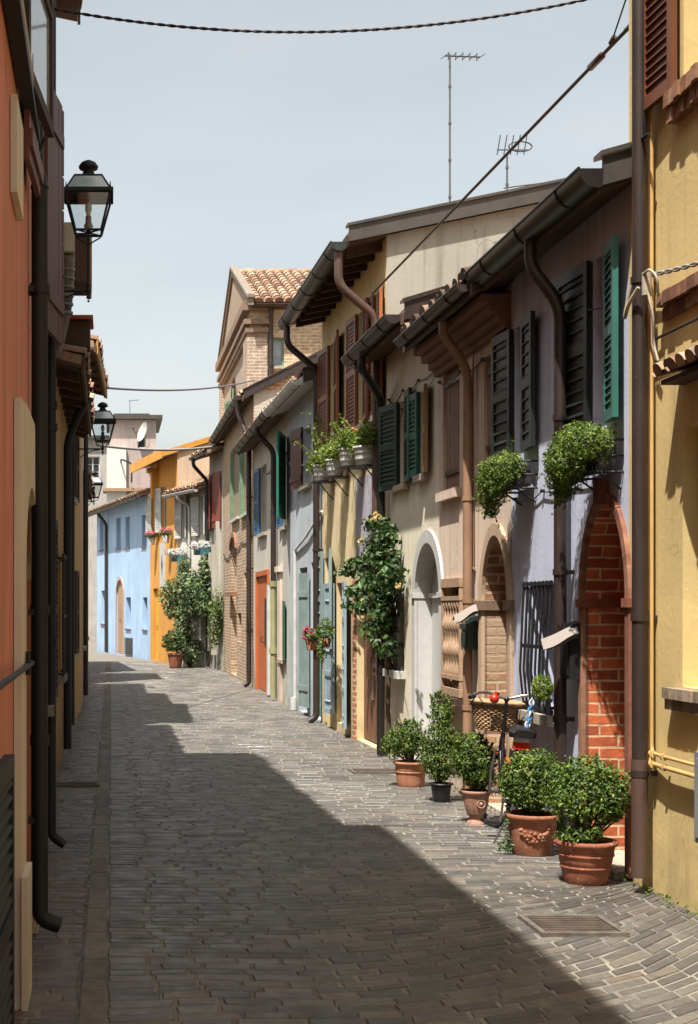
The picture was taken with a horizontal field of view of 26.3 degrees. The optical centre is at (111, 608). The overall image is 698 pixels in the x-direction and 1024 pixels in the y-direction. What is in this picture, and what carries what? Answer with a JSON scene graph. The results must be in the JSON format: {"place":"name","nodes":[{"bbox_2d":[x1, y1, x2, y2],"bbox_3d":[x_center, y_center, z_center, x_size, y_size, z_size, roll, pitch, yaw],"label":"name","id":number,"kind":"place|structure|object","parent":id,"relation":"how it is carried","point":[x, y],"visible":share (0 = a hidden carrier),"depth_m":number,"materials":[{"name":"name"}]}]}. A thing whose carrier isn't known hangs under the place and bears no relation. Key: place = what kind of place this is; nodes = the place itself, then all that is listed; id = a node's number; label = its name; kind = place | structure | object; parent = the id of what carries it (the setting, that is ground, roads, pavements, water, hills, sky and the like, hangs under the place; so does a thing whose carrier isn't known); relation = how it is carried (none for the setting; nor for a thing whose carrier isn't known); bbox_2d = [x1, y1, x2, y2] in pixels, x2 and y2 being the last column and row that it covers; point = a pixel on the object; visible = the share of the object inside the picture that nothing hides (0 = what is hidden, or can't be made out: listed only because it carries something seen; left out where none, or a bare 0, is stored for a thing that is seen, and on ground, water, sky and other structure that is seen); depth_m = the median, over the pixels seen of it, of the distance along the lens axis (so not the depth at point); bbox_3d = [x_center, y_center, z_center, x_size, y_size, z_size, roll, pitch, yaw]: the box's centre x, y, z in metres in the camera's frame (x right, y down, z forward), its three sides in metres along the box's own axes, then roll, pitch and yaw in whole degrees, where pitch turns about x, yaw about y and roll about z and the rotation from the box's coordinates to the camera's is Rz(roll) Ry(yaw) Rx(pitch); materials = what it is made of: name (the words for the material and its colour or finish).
{"place":"outdoors","nodes":[
{"label":"outdoors","id":0,"kind":"place"},
{"bbox_2d":[88,641,156,661],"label":"road beyond bend","id":1,"kind":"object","parent":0,"point":[94,655],"depth_m":49.33,"materials":[{"name":"stone"}]},
{"bbox_2d":[56,0,628,448],"label":"sky","id":2,"kind":"structure","parent":0,"point":[218,151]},
{"bbox_2d":[15,663,697,1023],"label":"road","id":3,"kind":"structure","parent":0,"point":[252,995],"depth_m":7.51,"materials":[{"name":"stone"}]},
{"bbox_2d":[79,661,110,1023],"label":"road drain strip","id":4,"kind":"object","parent":3,"relation":"on","point":[92,1008],"visible":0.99,"depth_m":8.03,"materials":[{"name":"stone"}]},
{"bbox_2d":[15,662,697,1023],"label":"road paving stones","id":5,"kind":"object","parent":3,"relation":"on","point":[130,940],"visible":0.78,"depth_m":8.40,"materials":[{"name":"stone"}]},
{"bbox_2d":[56,782,99,787],"bbox_3d":[-0.324,1.638,13.550,0.430,0.024,0.250,0,0,0],"label":"drain cover","id":6,"kind":"object","parent":5,"relation":"on","point":[77,784],"visible":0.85,"depth_m":13.52,"materials":[{"name":"metal"}]},
{"bbox_2d":[161,629,185,668],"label":"terracotta pot","id":7,"kind":"object","parent":5,"relation":"on","point":[174,659],"visible":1,"depth_m":40.24,"materials":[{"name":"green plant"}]},
{"bbox_2d":[157,552,212,667],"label":"climbing tree","id":8,"kind":"object","parent":5,"relation":"on","point":[186,586],"visible":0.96,"depth_m":40.64,"materials":[{"name":"green plant"}]},
{"bbox_2d":[32,697,697,961],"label":"wall foot weeds","id":9,"kind":"object","parent":5,"relation":"on","point":[657,893],"depth_m":8.35,"materials":[{"name":"green plant"}]},
{"bbox_2d":[348,768,395,774],"bbox_3d":[2.665,1.638,14.670,0.500,0.024,0.350,0,0,0],"label":"drain cover","id":10,"kind":"object","parent":5,"relation":"on","point":[370,771],"visible":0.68,"depth_m":14.66,"materials":[{"name":"metal"}]},
{"bbox_2d":[379,717,431,787],"bbox_3d":[2.741,1.326,13.520,0.536,0.648,0.332,0,0,0],"label":"potted boxwood","id":11,"kind":"object","parent":5,"relation":"on","point":[409,772],"visible":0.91,"depth_m":13.45,"materials":[{"name":"plant"}]},
{"bbox_2d":[416,689,469,802],"bbox_3d":[2.819,1.167,12.437,0.368,0.966,0.382,0,0,-40],"label":"potted cypress","id":12,"kind":"object","parent":5,"relation":"on","point":[436,765],"visible":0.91,"depth_m":12.39,"materials":[{"name":"green plant"}]},
{"bbox_2d":[447,729,498,824],"bbox_3d":[2.775,1.279,11.148,0.409,0.741,0.360,0,0,0],"label":"potted bay shrub","id":13,"kind":"object","parent":5,"relation":"on","point":[475,777],"visible":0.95,"depth_m":11.08,"materials":[{"name":"green plant"}]},
{"bbox_2d":[468,691,552,843],"bbox_3d":[2.896,1.139,10.575,0.603,1.051,1.395,4,0,0],"label":"bicycle","id":14,"kind":"object","parent":5,"relation":"on","point":[494,713],"visible":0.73,"depth_m":10.88,"materials":[{"name":"metal"}]},
{"bbox_2d":[494,743,569,856],"bbox_3d":[2.832,1.275,9.784,0.512,0.750,0.442,0,0,0],"label":"potted boxwood","id":15,"kind":"object","parent":5,"relation":"on","point":[532,826],"visible":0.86,"depth_m":9.68,"materials":[{"name":"plant"}]},
{"bbox_2d":[518,914,629,937],"bbox_3d":[2.382,1.638,7.523,0.440,0.024,0.440,0,0,0],"label":"drain cover","id":16,"kind":"object","parent":5,"relation":"on","point":[566,925],"visible":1,"depth_m":7.49,"materials":[{"name":"metal"}]},
{"bbox_2d":[542,752,630,885],"bbox_3d":[2.868,1.251,8.752,0.550,0.798,0.430,0,0,0],"label":"potted boxwood","id":17,"kind":"object","parent":5,"relation":"on","point":[586,855],"visible":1,"depth_m":8.64,"materials":[{"name":"plant"}]},
{"label":"ground","id":18,"kind":"structure","parent":0,"visible":0},
{"bbox_2d":[0,0,62,1023],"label":"terracotta house","id":19,"kind":"structure","parent":18,"relation":"on","point":[26,73],"depth_m":6.18,"materials":[{"name":"paint"}]},
{"bbox_2d":[0,754,14,1023],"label":"window","id":20,"kind":"structure","parent":19,"relation":"in","point":[7,761],"depth_m":4.80,"materials":[{"name":"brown wood"}]},
{"bbox_2d":[2,0,53,137],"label":"window","id":21,"kind":"structure","parent":19,"relation":"in","point":[38,15],"depth_m":6.69,"materials":[{"name":"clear glass"}]},
{"bbox_2d":[43,0,91,847],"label":"tall brown house","id":22,"kind":"structure","parent":18,"relation":"on","point":[67,259],"depth_m":9.78,"materials":[{"name":"paint"}]},
{"bbox_2d":[48,520,57,716],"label":"window","id":23,"kind":"structure","parent":22,"relation":"in","point":[50,707],"depth_m":10.69,"materials":[{"name":"brown glass"}]},
{"bbox_2d":[64,160,112,301],"bbox_3d":[-0.237,-2.811,10.900,0.502,1.106,0.372,0,0,0],"label":"wall lantern","id":24,"kind":"object","parent":22,"relation":"attached to","point":[88,187],"depth_m":10.88,"materials":[{"name":"black metal"}]},
{"bbox_2d":[56,315,94,774],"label":"ochre brown house","id":25,"kind":"structure","parent":18,"relation":"on","point":[75,413],"depth_m":15.72,"materials":[{"name":"paint"}]},
{"bbox_2d":[58,553,66,682],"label":"window","id":26,"kind":"structure","parent":25,"relation":"in","point":[62,677],"depth_m":14.91,"materials":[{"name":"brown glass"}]},
{"bbox_2d":[81,435,87,706],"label":"pale rose house","id":27,"kind":"structure","parent":18,"relation":"on","point":[84,572],"depth_m":26.08,"materials":[{"name":"paint"}]},
{"bbox_2d":[83,472,93,696],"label":"tan house","id":28,"kind":"structure","parent":18,"relation":"on","point":[90,484],"depth_m":27.46,"materials":[{"name":"paint"}]},
{"bbox_2d":[88,471,102,505],"bbox_3d":[-0.350,-2.391,29.000,0.364,0.731,0.364,0,0,0],"label":"wall lantern","id":29,"kind":"object","parent":28,"relation":"attached to","point":[97,481],"depth_m":28.94,"materials":[{"name":"black metal"}]},
{"bbox_2d":[72,334,108,724],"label":"warm yellow house","id":30,"kind":"structure","parent":18,"relation":"on","point":[99,378],"depth_m":21.04,"materials":[{"name":"paint"}]},
{"bbox_2d":[75,571,79,659],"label":"window","id":31,"kind":"structure","parent":30,"relation":"in","point":[77,573],"depth_m":21.09,"materials":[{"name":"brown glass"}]},
{"bbox_2d":[75,436,79,505],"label":"window","id":32,"kind":"structure","parent":30,"relation":"in","point":[77,439],"depth_m":21.06,"materials":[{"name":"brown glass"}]},
{"bbox_2d":[77,402,115,457],"bbox_3d":[-0.226,-2.584,21.000,0.588,0.810,0.388,0,0,0],"label":"wall lantern","id":33,"kind":"object","parent":30,"relation":"attached to","point":[102,415],"depth_m":20.96,"materials":[{"name":"black metal"}]},
{"bbox_2d":[106,379,254,390],"bbox_3d":[1.707,-4.495,28.951,0.031,2.247,13.775,0,0,15],"label":"cable","id":34,"kind":"object","parent":30,"relation":"attached to","point":[129,389],"visible":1,"depth_m":26.78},
{"bbox_2d":[88,435,108,640],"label":"grey block","id":35,"kind":"structure","parent":18,"relation":"on","point":[97,461],"depth_m":74.00,"materials":[{"name":"paint"}]},
{"bbox_2d":[88,457,99,477],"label":"window","id":36,"kind":"structure","parent":35,"relation":"in","point":[93,462],"depth_m":74.19,"materials":[{"name":"white glass"}]},
{"bbox_2d":[88,488,149,659],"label":"blue house","id":37,"kind":"structure","parent":18,"relation":"on","point":[123,587],"depth_m":50.85,"materials":[{"name":"paint"}]},
{"bbox_2d":[118,581,122,653],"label":"door","id":38,"kind":"structure","parent":37,"relation":"in","point":[120,591],"depth_m":51.77,"materials":[{"name":"brown wood"}]},
{"bbox_2d":[103,413,162,502],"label":"tall pale block","id":39,"kind":"structure","parent":18,"relation":"on","point":[122,480],"depth_m":69.00,"materials":[{"name":"paint"}]},
{"bbox_2d":[132,422,147,444],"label":"satellite dish","id":40,"kind":"object","parent":39,"relation":"attached to","point":[142,433],"visible":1,"depth_m":68.80,"materials":[{"name":"white paint"}]},
{"bbox_2d":[130,436,222,662],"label":"orange yellow house","id":41,"kind":"structure","parent":18,"relation":"on","point":[166,470],"depth_m":44.78,"materials":[{"name":"paint"}]},
{"bbox_2d":[146,494,154,531],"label":"window","id":42,"kind":"structure","parent":41,"relation":"in","point":[148,501],"depth_m":46.54,"materials":[{"name":"grey wood"}]},
{"bbox_2d":[155,487,165,532],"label":"window","id":43,"kind":"structure","parent":41,"relation":"in","point":[157,491],"depth_m":45.09,"materials":[{"name":"grey wood"}]},
{"bbox_2d":[162,476,208,667],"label":"white house","id":44,"kind":"structure","parent":18,"relation":"on","point":[189,511],"depth_m":41.31,"materials":[{"name":"paint"}]},
{"bbox_2d":[163,548,187,561],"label":"flower trough","id":45,"kind":"object","parent":44,"relation":"attached to","point":[176,557],"visible":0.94,"depth_m":41.88,"materials":[{"name":"paint"}]},
{"bbox_2d":[174,495,185,538],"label":"window","id":46,"kind":"structure","parent":44,"relation":"in","point":[177,505],"depth_m":42.44,"materials":[{"name":"grey wood"}]},
{"bbox_2d":[191,495,204,535],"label":"window","id":47,"kind":"structure","parent":44,"relation":"in","point":[194,500],"depth_m":41.15,"materials":[{"name":"grey wood"}]},
{"bbox_2d":[191,607,204,639],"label":"window","id":48,"kind":"structure","parent":44,"relation":"in","point":[199,627],"depth_m":40.99,"materials":[{"name":"grey glass"}]},
{"bbox_2d":[186,541,211,554],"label":"flower trough","id":49,"kind":"object","parent":44,"relation":"attached to","point":[196,547],"visible":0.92,"depth_m":40.13,"materials":[{"name":"paint"}]},
{"bbox_2d":[188,442,222,670],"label":"narrow grey house","id":50,"kind":"structure","parent":18,"relation":"on","point":[214,510],"depth_m":39.42,"materials":[{"name":"paint"}]},
{"bbox_2d":[206,586,223,668],"bbox_3d":[2.816,0.526,39.018,0.572,2.260,1.388,0,0,0],"label":"wall creeper","id":51,"kind":"object","parent":50,"relation":"attached to","point":[215,613],"depth_m":38.72,"materials":[{"name":"green plant"}]},
{"bbox_2d":[208,471,221,529],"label":"window","id":52,"kind":"structure","parent":50,"relation":"in","point":[216,481],"depth_m":39.26,"materials":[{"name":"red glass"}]},
{"bbox_2d":[231,404,288,705],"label":"grey house","id":53,"kind":"structure","parent":18,"relation":"on","point":[265,439],"depth_m":26.08,"materials":[{"name":"paint"}]},
{"bbox_2d":[254,467,266,537],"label":"window","id":54,"kind":"structure","parent":53,"relation":"in","point":[257,533],"depth_m":29.05,"materials":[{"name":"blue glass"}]},
{"bbox_2d":[258,575,266,692],"bbox_3d":[2.985,0.485,28.585,0.121,2.270,2.064,0,0,0],"label":"door","id":55,"kind":"structure","parent":53,"relation":"in","point":[262,581],"depth_m":28.72,"materials":[{"name":"paint"}]},
{"bbox_2d":[277,601,284,663],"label":"window","id":56,"kind":"structure","parent":53,"relation":"in","point":[282,661],"depth_m":24.75,"materials":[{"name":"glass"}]},
{"bbox_2d":[276,430,286,530],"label":"window","id":57,"kind":"structure","parent":53,"relation":"in","point":[281,438],"depth_m":24.46,"materials":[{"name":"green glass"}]},
{"bbox_2d":[208,351,318,686],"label":"brick house","id":58,"kind":"structure","parent":18,"relation":"on","point":[244,409],"depth_m":33.09,"materials":[{"name":"brick"}]},
{"bbox_2d":[96,444,223,450],"bbox_3d":[1.341,-4.033,35.802,0.052,0.690,6.526,0,0,31],"label":"cable","id":59,"kind":"object","parent":58,"relation":"attached to","point":[148,449],"visible":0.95,"depth_m":35.47,"materials":[{"name":"rubber"}]},
{"bbox_2d":[230,452,238,523],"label":"window","id":60,"kind":"structure","parent":58,"relation":"in","point":[234,459],"depth_m":35.63,"materials":[{"name":"paint"}]},
{"bbox_2d":[239,452,245,518],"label":"window","id":61,"kind":"structure","parent":58,"relation":"in","point":[243,455],"depth_m":33.05,"materials":[{"name":"paint"}]},
{"bbox_2d":[215,266,321,420],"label":"tall brick house","id":62,"kind":"structure","parent":18,"relation":"on","point":[252,345],"depth_m":36.04,"materials":[{"name":"beige brick"}]},
{"bbox_2d":[267,338,286,368],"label":"window","id":63,"kind":"structure","parent":62,"relation":"in","point":[278,343],"depth_m":35.80,"materials":[{"name":"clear glass"}]},
{"bbox_2d":[262,363,322,722],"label":"blue grey house","id":64,"kind":"structure","parent":18,"relation":"on","point":[294,396],"depth_m":22.83,"materials":[{"name":"paint"}]},
{"bbox_2d":[289,427,311,490],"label":"window","id":65,"kind":"structure","parent":64,"relation":"in","point":[296,453],"depth_m":23.03,"materials":[{"name":"brown wood"}]},
{"bbox_2d":[298,573,308,707],"bbox_3d":[2.946,0.475,22.323,0.040,2.050,0.500,0,0,-9],"label":"door leaf","id":66,"kind":"structure","parent":64,"relation":"in","point":[303,594],"depth_m":22.30,"materials":[{"name":"paint"}]},
{"bbox_2d":[302,626,319,650],"bbox_3d":[2.887,0.418,20.942,0.302,0.358,0.399,0,0,14],"label":"pink flower pot","id":67,"kind":"object","parent":64,"relation":"attached to","point":[311,644],"visible":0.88,"depth_m":20.87,"materials":[{"name":"ceramic"}]},
{"bbox_2d":[340,286,444,777],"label":"cream house","id":68,"kind":"structure","parent":18,"relation":"on","point":[407,449],"depth_m":14.90,"materials":[{"name":"paint"}]},
{"bbox_2d":[333,510,409,750],"bbox_3d":[2.942,0.245,16.220,0.416,2.613,3.734,0,0,0],"label":"climbing vine","id":69,"kind":"object","parent":68,"relation":"attached to","point":[383,582],"visible":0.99,"depth_m":15.73,"materials":[{"name":"green plant"}]},
{"bbox_2d":[383,592,405,678],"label":"window","id":70,"kind":"structure","parent":68,"relation":"in","point":[396,673],"depth_m":15.55,"materials":[{"name":"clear glass"}]},
{"bbox_2d":[379,387,411,492],"bbox_3d":[3.108,-1.761,15.476,0.229,1.006,1.238,0,0,-4],"label":"window","id":71,"kind":"structure","parent":68,"relation":"in","point":[388,414],"depth_m":15.74,"materials":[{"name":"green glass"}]},
{"bbox_2d":[407,384,428,482],"bbox_3d":[3.126,-1.730,14.508,0.190,0.911,0.814,0,0,0],"label":"window","id":72,"kind":"structure","parent":68,"relation":"in","point":[414,399],"depth_m":14.65,"materials":[{"name":"green wood"}]},
{"bbox_2d":[432,561,437,745],"bbox_3d":[3.291,0.475,14.316,0.040,2.250,1.044,0,0,-1],"label":"door","id":73,"kind":"structure","parent":68,"relation":"in","point":[435,577],"depth_m":14.71,"materials":[{"name":"white paint"}]},
{"bbox_2d":[277,178,564,754],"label":"ochre house","id":74,"kind":"structure","parent":18,"relation":"on","point":[354,269],"depth_m":18.00,"materials":[{"name":"paint"}]},
{"bbox_2d":[294,411,334,499],"bbox_3d":[2.824,-2.110,20.089,0.523,1.233,0.889,0,0,0],"label":"white flower pot","id":75,"kind":"object","parent":74,"relation":"attached to","point":[318,472],"visible":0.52,"depth_m":19.95,"materials":[{"name":"paint"}]},
{"bbox_2d":[315,617,335,663],"bbox_3d":[2.865,0.419,19.413,0.274,0.625,0.398,0,0,0],"label":"hanging plant","id":76,"kind":"object","parent":74,"relation":"attached to","point":[324,639],"visible":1,"depth_m":19.37,"materials":[{"name":"green plant"}]},
{"bbox_2d":[318,548,332,648],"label":"window","id":77,"kind":"structure","parent":74,"relation":"in","point":[320,554],"depth_m":20.75,"materials":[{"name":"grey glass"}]},
{"bbox_2d":[317,330,338,448],"bbox_3d":[3.055,-2.925,19.981,0.205,1.490,1.757,0,0,0],"label":"window","id":78,"kind":"structure","parent":74,"relation":"in","point":[323,356],"depth_m":20.28,"materials":[{"name":"brown wood"}]},
{"bbox_2d":[311,432,349,496],"bbox_3d":[2.900,-1.895,18.854,0.438,0.876,0.670,0,0,-26],"label":"white flower pot","id":79,"kind":"object","parent":74,"relation":"attached to","point":[331,464],"visible":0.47,"depth_m":18.79,"materials":[{"name":"paint"}]},
{"bbox_2d":[323,581,346,728],"bbox_3d":[2.992,0.590,19.311,0.097,1.880,1.609,0,0,-1],"label":"door","id":80,"kind":"structure","parent":74,"relation":"in","point":[329,665],"depth_m":19.72,"materials":[{"name":"blue paint"}]},
{"bbox_2d":[325,420,362,486],"bbox_3d":[2.872,-1.920,17.883,0.434,0.893,0.994,0,0,0],"label":"white flower pot","id":81,"kind":"object","parent":74,"relation":"attached to","point":[341,450],"visible":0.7,"depth_m":17.68,"materials":[{"name":"paint"}]},
{"bbox_2d":[345,297,367,428],"bbox_3d":[3.087,-2.925,17.863,0.194,1.490,1.478,0,0,0],"label":"window","id":82,"kind":"structure","parent":74,"relation":"in","point":[351,325],"depth_m":18.18,"materials":[{"name":"brown wood"}]},
{"bbox_2d":[338,413,376,475],"bbox_3d":[2.866,-1.820,16.626,0.493,0.897,0.751,0,0,0],"label":"white flower pot","id":83,"kind":"object","parent":74,"relation":"attached to","point":[362,449],"visible":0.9,"depth_m":16.48,"materials":[{"name":"paint"}]},
{"bbox_2d":[364,569,376,743],"bbox_3d":[3.181,0.515,17.514,0.128,2.230,1.448,0,0,0],"label":"door","id":84,"kind":"structure","parent":74,"relation":"in","point":[370,681],"depth_m":17.87,"materials":[{"name":"brown wood"}]},
{"bbox_2d":[368,284,382,422],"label":"window","id":85,"kind":"structure","parent":74,"relation":"in","point":[371,300],"depth_m":16.65,"materials":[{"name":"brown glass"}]},
{"bbox_2d":[441,52,484,201],"bbox_3d":[4.378,-5.658,18.125,0.604,2.616,0.207,0,0,-27],"label":"tv antenna","id":86,"kind":"object","parent":74,"relation":"attached to","point":[448,55],"visible":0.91,"depth_m":17.99,"materials":[{"name":"metal"}]},
{"bbox_2d":[497,135,537,189],"bbox_3d":[4.908,-5.027,17.500,0.546,1.354,0.035,0,0,0],"label":"tv antenna","id":87,"kind":"object","parent":74,"relation":"attached to","point":[524,150],"visible":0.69,"depth_m":17.49,"materials":[{"name":"metal"}]},
{"bbox_2d":[393,266,514,813],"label":"beige house","id":88,"kind":"structure","parent":18,"relation":"on","point":[449,332],"depth_m":12.48,"materials":[{"name":"paint"}]},
{"bbox_2d":[436,578,462,706],"bbox_3d":[3.139,0.295,13.247,0.224,1.145,0.740,0,0,0],"label":"window","id":89,"kind":"structure","parent":88,"relation":"in","point":[451,651],"depth_m":13.25,"materials":[{"name":"brown wood"}]},
{"bbox_2d":[459,615,477,649],"bbox_3d":[3.075,0.202,12.503,0.113,0.297,0.224,0,0,0],"label":"mailbox","id":90,"kind":"object","parent":88,"relation":"attached to","point":[469,638],"visible":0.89,"depth_m":12.40,"materials":[{"name":"paint"}]},
{"bbox_2d":[452,604,478,623],"bbox_3d":[2.995,0.043,12.306,0.198,0.167,0.125,0,0,0],"label":"newspaper","id":91,"kind":"object","parent":90,"relation":"on","point":[465,614],"visible":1,"depth_m":12.27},
{"bbox_2d":[464,142,632,879],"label":"lilac house","id":92,"kind":"structure","parent":18,"relation":"on","point":[559,356],"depth_m":9.74,"materials":[{"name":"paint"}]},
{"bbox_2d":[472,439,537,527],"bbox_3d":[2.947,-0.945,11.055,0.404,0.638,0.872,0,0,0],"label":"window planter","id":93,"kind":"object","parent":92,"relation":"attached to","point":[504,473],"visible":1,"depth_m":10.89,"materials":[{"name":"plastic"}]},
{"bbox_2d":[491,311,534,457],"bbox_3d":[3.183,-1.686,11.198,0.238,0.990,1.130,0,0,0],"label":"window","id":94,"kind":"structure","parent":92,"relation":"in","point":[502,344],"depth_m":11.32,"materials":[{"name":"green wood"}]},
{"bbox_2d":[517,580,553,726],"bbox_3d":[3.234,0.311,10.607,0.363,1.031,0.798,0,0,0],"label":"window","id":95,"kind":"structure","parent":92,"relation":"in","point":[544,719],"depth_m":10.65,"materials":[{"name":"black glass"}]},
{"bbox_2d":[531,674,553,712],"bbox_3d":[3.031,0.591,10.198,0.182,0.274,0.185,0,0,39],"label":"sill plant","id":96,"kind":"object","parent":92,"relation":"on","point":[542,705],"visible":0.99,"depth_m":10.16,"materials":[{"name":"green plant"}]},
{"bbox_2d":[560,621,579,678],"bbox_3d":[3.090,0.275,9.776,0.113,0.388,0.224,0,0,0],"label":"mailbox","id":97,"kind":"object","parent":92,"relation":"attached to","point":[570,659],"visible":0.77,"depth_m":9.68,"materials":[{"name":"black metal"}]},
{"bbox_2d":[538,627,578,649],"bbox_3d":[2.978,0.188,9.690,0.238,0.161,0.125,0,0,0],"label":"newspaper","id":98,"kind":"object","parent":97,"relation":"on","point":[562,637],"visible":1,"depth_m":9.65,"materials":[{"name":"paper"}]},
{"bbox_2d":[560,643,568,674],"bbox_3d":[3.042,0.335,9.776,0.009,0.208,0.160,0,0,0],"label":"door","id":99,"kind":"structure","parent":97,"relation":"in","point":[564,649],"depth_m":9.75,"materials":[{"name":"wood"}]},
{"bbox_2d":[536,420,623,514],"bbox_3d":[2.974,-0.909,9.235,0.458,0.600,0.842,0,0,0],"label":"window planter","id":100,"kind":"object","parent":92,"relation":"attached to","point":[581,453],"visible":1,"depth_m":9.12,"materials":[{"name":"plastic"}]},
{"bbox_2d":[555,235,617,431],"bbox_3d":[3.179,-1.723,9.453,0.263,1.107,1.221,0,0,0],"label":"window","id":101,"kind":"structure","parent":92,"relation":"in","point":[574,287],"depth_m":9.50,"materials":[{"name":"wood"}]},
{"bbox_2d":[629,0,697,913],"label":"yellow house","id":102,"kind":"structure","parent":18,"relation":"on","point":[663,235],"depth_m":8.26,"materials":[{"name":"paint"}]},
{"bbox_2d":[54,0,586,33],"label":"cable","id":103,"kind":"object","parent":102,"relation":"attached to","point":[318,31],"visible":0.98,"depth_m":9.00,"materials":[{"name":"rubber"}]},
{"bbox_2d":[371,24,628,294],"bbox_3d":[3.054,-3.563,12.604,0.054,0.066,7.496,0,0,-2],"label":"cable","id":104,"kind":"object","parent":102,"relation":"attached to","point":[596,61],"visible":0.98,"depth_m":10.75,"materials":[{"name":"rubber"}]},
{"bbox_2d":[623,268,659,361],"bbox_3d":[3.041,-1.713,8.351,0.117,0.616,0.429,0,0,-7],"label":"cable junction","id":105,"kind":"object","parent":102,"relation":"attached to","point":[647,283],"visible":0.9,"depth_m":8.28,"materials":[{"name":"plastic"}]},
{"bbox_2d":[644,0,697,123],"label":"window","id":106,"kind":"structure","parent":102,"relation":"in","point":[679,97],"depth_m":8.10,"materials":[{"name":"brown wood"}]},
{"bbox_2d":[652,261,697,276],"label":"cable","id":107,"kind":"object","parent":102,"relation":"attached to","point":[676,269],"visible":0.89,"depth_m":7.95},
{"bbox_2d":[662,687,697,714],"bbox_3d":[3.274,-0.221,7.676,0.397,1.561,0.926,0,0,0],"label":"window sill","id":108,"kind":"structure","parent":102,"relation":"in","point":[676,699],"depth_m":7.90,"materials":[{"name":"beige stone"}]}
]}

